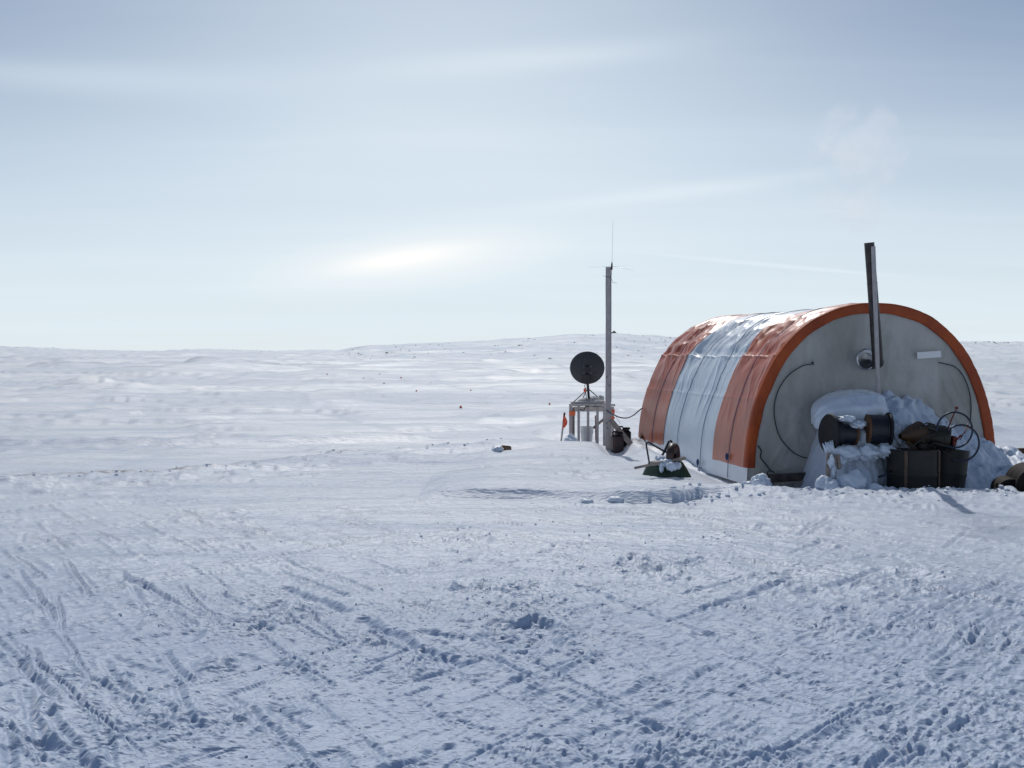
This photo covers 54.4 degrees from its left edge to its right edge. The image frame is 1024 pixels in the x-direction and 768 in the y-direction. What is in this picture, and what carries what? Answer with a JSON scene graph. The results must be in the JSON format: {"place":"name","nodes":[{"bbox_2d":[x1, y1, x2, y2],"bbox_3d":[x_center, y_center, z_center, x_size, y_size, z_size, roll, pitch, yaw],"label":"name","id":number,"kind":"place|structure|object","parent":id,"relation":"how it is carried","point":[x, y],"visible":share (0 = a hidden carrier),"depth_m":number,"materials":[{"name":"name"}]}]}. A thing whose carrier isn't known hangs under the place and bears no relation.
{"place":"outdoors","nodes":[
{"label":"outdoors","id":0,"kind":"place"},
{"bbox_2d":[0,333,1023,767],"bbox_3d":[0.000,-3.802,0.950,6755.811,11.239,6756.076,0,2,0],"label":"snow ground","id":1,"kind":"structure","parent":0,"point":[276,427],"depth_m":6.97,"materials":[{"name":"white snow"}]},
{"bbox_2d":[491,446,503,451],"bbox_3d":[-0.229,1.029,15.544,0.204,0.135,0.248,0,2,0],"label":"snow block","id":2,"kind":"object","parent":1,"relation":"on","point":[497,448],"depth_m":15.47,"materials":[{"name":"white snow"}]},
{"bbox_2d":[501,445,510,450],"bbox_3d":[-0.095,1.022,15.737,0.159,0.106,0.120,0,2,-14],"label":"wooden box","id":3,"kind":"object","parent":1,"relation":"on","point":[505,447],"visible":0.75,"depth_m":15.69,"materials":[{"name":"brown wood"}]},
{"bbox_2d":[15,335,1020,358],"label":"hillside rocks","id":4,"kind":"object","parent":1,"relation":"on","point":[573,342],"visible":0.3,"depth_m":355.92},
{"bbox_2d":[560,412,566,440],"bbox_3d":[0.929,0.807,17.906,0.134,0.590,0.072,0,2,0],"label":"marker stake","id":5,"kind":"object","parent":1,"relation":"on","point":[564,423],"visible":0.89,"depth_m":17.91,"materials":[{"name":"red paint"}]},
{"bbox_2d":[563,434,577,440],"bbox_3d":[1.009,1.004,17.235,0.252,0.290,0.278,2,2,44],"label":"snow block","id":6,"kind":"object","parent":1,"relation":"on","point":[570,437],"depth_m":17.20,"materials":[{"name":"white snow"}]},
{"bbox_2d":[578,498,593,503],"bbox_3d":[0.792,1.273,10.687,0.189,0.092,0.141,-2,2,-43],"label":"snow block","id":7,"kind":"object","parent":1,"relation":"on","point":[585,500],"depth_m":10.64,"materials":[{"name":"white snow"}]},
{"bbox_2d":[580,426,592,441],"bbox_3d":[1.392,0.958,18.538,0.250,0.330,0.250,0,2,0],"label":"pail","id":8,"kind":"object","parent":1,"relation":"on","point":[583,430],"visible":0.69,"depth_m":18.45,"materials":[{"name":"white plastic"}]},
{"bbox_2d":[569,401,614,445],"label":"dish platform","id":9,"kind":"structure","parent":1,"relation":"on","point":[573,410],"depth_m":18.18,"materials":[{"name":"grey metal"}]},
{"bbox_2d":[578,398,590,400],"bbox_3d":[1.359,0.299,18.506,0.286,0.091,0.250,0,2,0],"label":"sandbag","id":10,"kind":"object","parent":9,"relation":"on","point":[583,399],"visible":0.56,"depth_m":18.42,"materials":[{"name":"white fabric"}]},
{"bbox_2d":[570,351,604,403],"bbox_3d":[1.309,-0.118,18.505,0.700,0.978,0.507,-1,2,-24],"label":"satellite dish","id":11,"kind":"object","parent":9,"relation":"on","point":[587,368],"visible":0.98,"depth_m":18.38,"materials":[{"name":"black paint"}]},
{"bbox_2d":[590,396,599,400],"bbox_3d":[1.523,0.281,18.532,0.226,0.114,0.252,0,2,0],"label":"sandbag","id":12,"kind":"object","parent":9,"relation":"on","point":[593,398],"visible":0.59,"depth_m":18.45,"materials":[{"name":"white fabric"}]},
{"bbox_2d":[607,496,623,502],"bbox_3d":[1.129,1.257,10.802,0.191,0.087,0.203,0,2,0],"label":"snow block","id":13,"kind":"object","parent":1,"relation":"on","point":[616,499],"depth_m":10.73,"materials":[{"name":"white snow"}]},
{"bbox_2d":[611,431,623,452],"bbox_3d":[1.708,0.954,16.137,0.193,0.395,0.140,-1,2,-17],"label":"jerry can","id":14,"kind":"object","parent":1,"relation":"on","point":[617,442],"visible":0.98,"depth_m":16.08,"materials":[{"name":"black plastic"}]},
{"bbox_2d":[605,267,632,449],"bbox_3d":[1.752,-0.329,16.146,0.517,3.144,0.082,1,2,29],"label":"antenna post","id":15,"kind":"object","parent":1,"relation":"on","point":[609,422],"visible":0.97,"depth_m":16.22,"materials":[{"name":"black paint"}]},
{"bbox_2d":[580,406,642,418],"bbox_3d":[1.729,0.461,17.190,0.690,0.183,1.998,0,2,-9],"label":"cable","id":16,"kind":"object","parent":15,"relation":"attached to","point":[612,413],"visible":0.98,"depth_m":16.56,"materials":[{"name":"grey plastic"}]},
{"bbox_2d":[605,238,629,282],"bbox_3d":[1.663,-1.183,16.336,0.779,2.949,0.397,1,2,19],"label":"whip antenna","id":17,"kind":"object","parent":15,"relation":"attached to","point":[611,266],"visible":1,"depth_m":16.16,"materials":[{"name":"white paint"}]},
{"bbox_2d":[614,426,630,446],"bbox_3d":[1.821,0.907,16.385,0.260,0.438,0.170,0,2,-3],"label":"jerry can","id":18,"kind":"object","parent":1,"relation":"on","point":[626,431],"visible":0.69,"depth_m":16.32,"materials":[{"name":"black plastic"}]},
{"bbox_2d":[634,439,690,477],"bbox_3d":[1.823,0.951,12.042,0.545,0.543,0.860,1,2,34],"label":"wheelbarrow","id":19,"kind":"object","parent":1,"relation":"on","point":[672,464],"visible":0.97,"depth_m":11.94,"materials":[{"name":"green plastic"}]},
{"bbox_2d":[751,473,772,485],"bbox_3d":[2.993,1.186,11.944,0.255,0.246,0.224,0,2,0],"label":"snow block","id":20,"kind":"object","parent":1,"relation":"on","point":[762,479],"depth_m":11.88,"materials":[{"name":"white snow"}]},
{"bbox_2d":[638,303,994,487],"bbox_3d":[4.231,0.089,14.825,3.677,2.424,4.404,0,2,-12],"label":"arch tent","id":21,"kind":"object","parent":1,"relation":"on","point":[733,397],"visible":0.77,"depth_m":13.01,"materials":[{"name":"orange fabric"}]},
{"bbox_2d":[856,242,883,393],"bbox_3d":[4.520,-0.769,12.557,0.322,1.977,0.790,0,2,8],"label":"stove chimney","id":22,"kind":"object","parent":21,"relation":"on","point":[868,359],"visible":0.98,"depth_m":12.29,"materials":[{"name":"black painted metal"},{"name":"bare steel"}]},
{"bbox_2d":[815,475,839,489],"bbox_3d":[3.589,1.172,11.339,0.302,0.276,0.289,0,2,0],"label":"snow block","id":23,"kind":"object","parent":1,"relation":"on","point":[822,482],"depth_m":11.26,"materials":[{"name":"white snow"}]},
{"bbox_2d":[825,453,840,478],"bbox_3d":[3.714,0.973,11.501,0.180,0.352,0.153,0,2,0],"label":"broken post","id":24,"kind":"object","parent":1,"relation":"on","point":[833,462],"visible":0.81,"depth_m":11.49,"materials":[{"name":"brown"}]},
{"bbox_2d":[818,414,859,450],"bbox_3d":[3.895,0.581,11.780,0.370,0.464,0.464,0,2,-12],"label":"hose reel","id":25,"kind":"object","parent":1,"relation":"on","point":[834,429],"visible":0.98,"depth_m":11.69,"materials":[{"name":"black plastic"}]},
{"bbox_2d":[836,415,901,467],"bbox_3d":[4.188,0.673,11.785,1.014,0.623,0.477,0,2,-7],"label":"snow crust","id":26,"kind":"object","parent":25,"relation":"attached to","point":[862,449],"visible":0.84,"depth_m":11.64,"materials":[{"name":"white snow"}]},
{"bbox_2d":[822,440,838,454],"bbox_3d":[3.719,0.757,11.621,0.205,0.209,0.073,0,2,0],"label":"snow plume","id":27,"kind":"object","parent":26,"relation":"on","point":[829,448],"visible":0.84,"depth_m":11.59,"materials":[{"name":"white snow"}]},
{"bbox_2d":[836,469,866,488],"bbox_3d":[3.887,1.116,11.349,0.308,0.308,0.360,-1,2,-37],"label":"snow block","id":28,"kind":"object","parent":1,"relation":"on","point":[856,478],"depth_m":11.25,"materials":[{"name":"white snow"}]},
{"bbox_2d":[865,483,884,489],"bbox_3d":[4.069,1.214,11.190,0.257,0.200,0.235,0,2,0],"label":"snow block","id":29,"kind":"object","parent":1,"relation":"on","point":[872,486],"depth_m":11.14,"materials":[{"name":"white snow"}]},
{"bbox_2d":[878,470,891,477],"bbox_3d":[4.310,1.042,11.476,0.214,0.084,0.066,-1,2,-24],"label":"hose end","id":30,"kind":"object","parent":1,"relation":"on","point":[885,474],"visible":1,"depth_m":11.45,"materials":[{"name":"black rubber"}]},
{"bbox_2d":[795,390,1023,488],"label":"snow pile","id":31,"kind":"object","parent":1,"relation":"on","point":[989,462],"visible":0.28,"depth_m":12.40,"materials":[{"name":"white snow"}]},
{"bbox_2d":[811,389,888,428],"bbox_3d":[4.171,0.335,12.262,0.925,0.524,0.872,0,2,0],"label":"snow slab","id":32,"kind":"object","parent":31,"relation":"on","point":[858,404],"depth_m":12.00,"materials":[{"name":"white snow"}]},
{"bbox_2d":[886,447,939,488],"bbox_3d":[4.689,1.183,11.661,0.582,0.860,0.582,0,2,0],"label":"storage crate","id":33,"kind":"object","parent":1,"relation":"on","point":[915,468],"visible":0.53,"depth_m":11.41,"materials":[{"name":"metal"}]},
{"bbox_2d":[862,412,893,444],"bbox_3d":[4.322,0.538,11.776,0.289,0.410,0.410,0,2,6],"label":"hose reel","id":34,"kind":"object","parent":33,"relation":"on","point":[878,429],"visible":0.96,"depth_m":11.63,"materials":[{"name":"black plastic"}]},
{"bbox_2d":[898,421,928,448],"bbox_3d":[4.728,0.622,11.820,0.338,0.361,0.287,0,2,0],"label":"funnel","id":35,"kind":"object","parent":33,"relation":"on","point":[911,434],"visible":0.92,"depth_m":11.70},
{"bbox_2d":[939,449,969,487],"bbox_3d":[5.179,1.194,11.957,0.494,0.860,0.494,8,0,0],"label":"crate","id":36,"kind":"object","parent":1,"relation":"on","point":[953,473],"visible":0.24,"depth_m":11.73,"materials":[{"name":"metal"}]},
{"bbox_2d":[908,406,968,452],"bbox_3d":[4.953,0.541,11.776,0.866,0.562,0.382,0,2,-11],"label":"fuel pump","id":37,"kind":"object","parent":36,"relation":"on","point":[940,438],"visible":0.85,"depth_m":11.69,"materials":[{"name":"metal"}]},
{"bbox_2d":[936,411,972,448],"bbox_3d":[5.175,0.538,11.621,0.412,0.438,0.116,0,2,12],"label":"fuel hose","id":38,"kind":"object","parent":37,"relation":"attached to","point":[963,414],"visible":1,"depth_m":11.63,"materials":[{"name":"black rubber"}]},
{"bbox_2d":[947,424,979,461],"bbox_3d":[5.276,0.688,11.635,0.378,0.441,0.121,0,2,0],"label":"fuel hose","id":39,"kind":"object","parent":37,"relation":"attached to","point":[978,447],"visible":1,"depth_m":11.62,"materials":[{"name":"black rubber"}]},
{"bbox_2d":[990,475,1014,488],"bbox_3d":[5.612,1.202,11.272,0.298,0.298,0.350,0,2,14],"label":"fuel drum","id":40,"kind":"object","parent":1,"relation":"on","point":[1003,480],"visible":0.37,"depth_m":11.20,"materials":[{"name":"black metal"}]},
{"bbox_2d":[1005,462,1023,491],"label":"fuel drum","id":41,"kind":"object","parent":1,"relation":"on","point":[1016,472],"visible":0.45,"depth_m":11.12,"materials":[{"name":"metal"}]},
{"bbox_2d":[0,0,1023,350],"label":"sky","id":42,"kind":"structure","parent":0,"point":[267,175],"materials":[{"name":"blue"}]}
]}

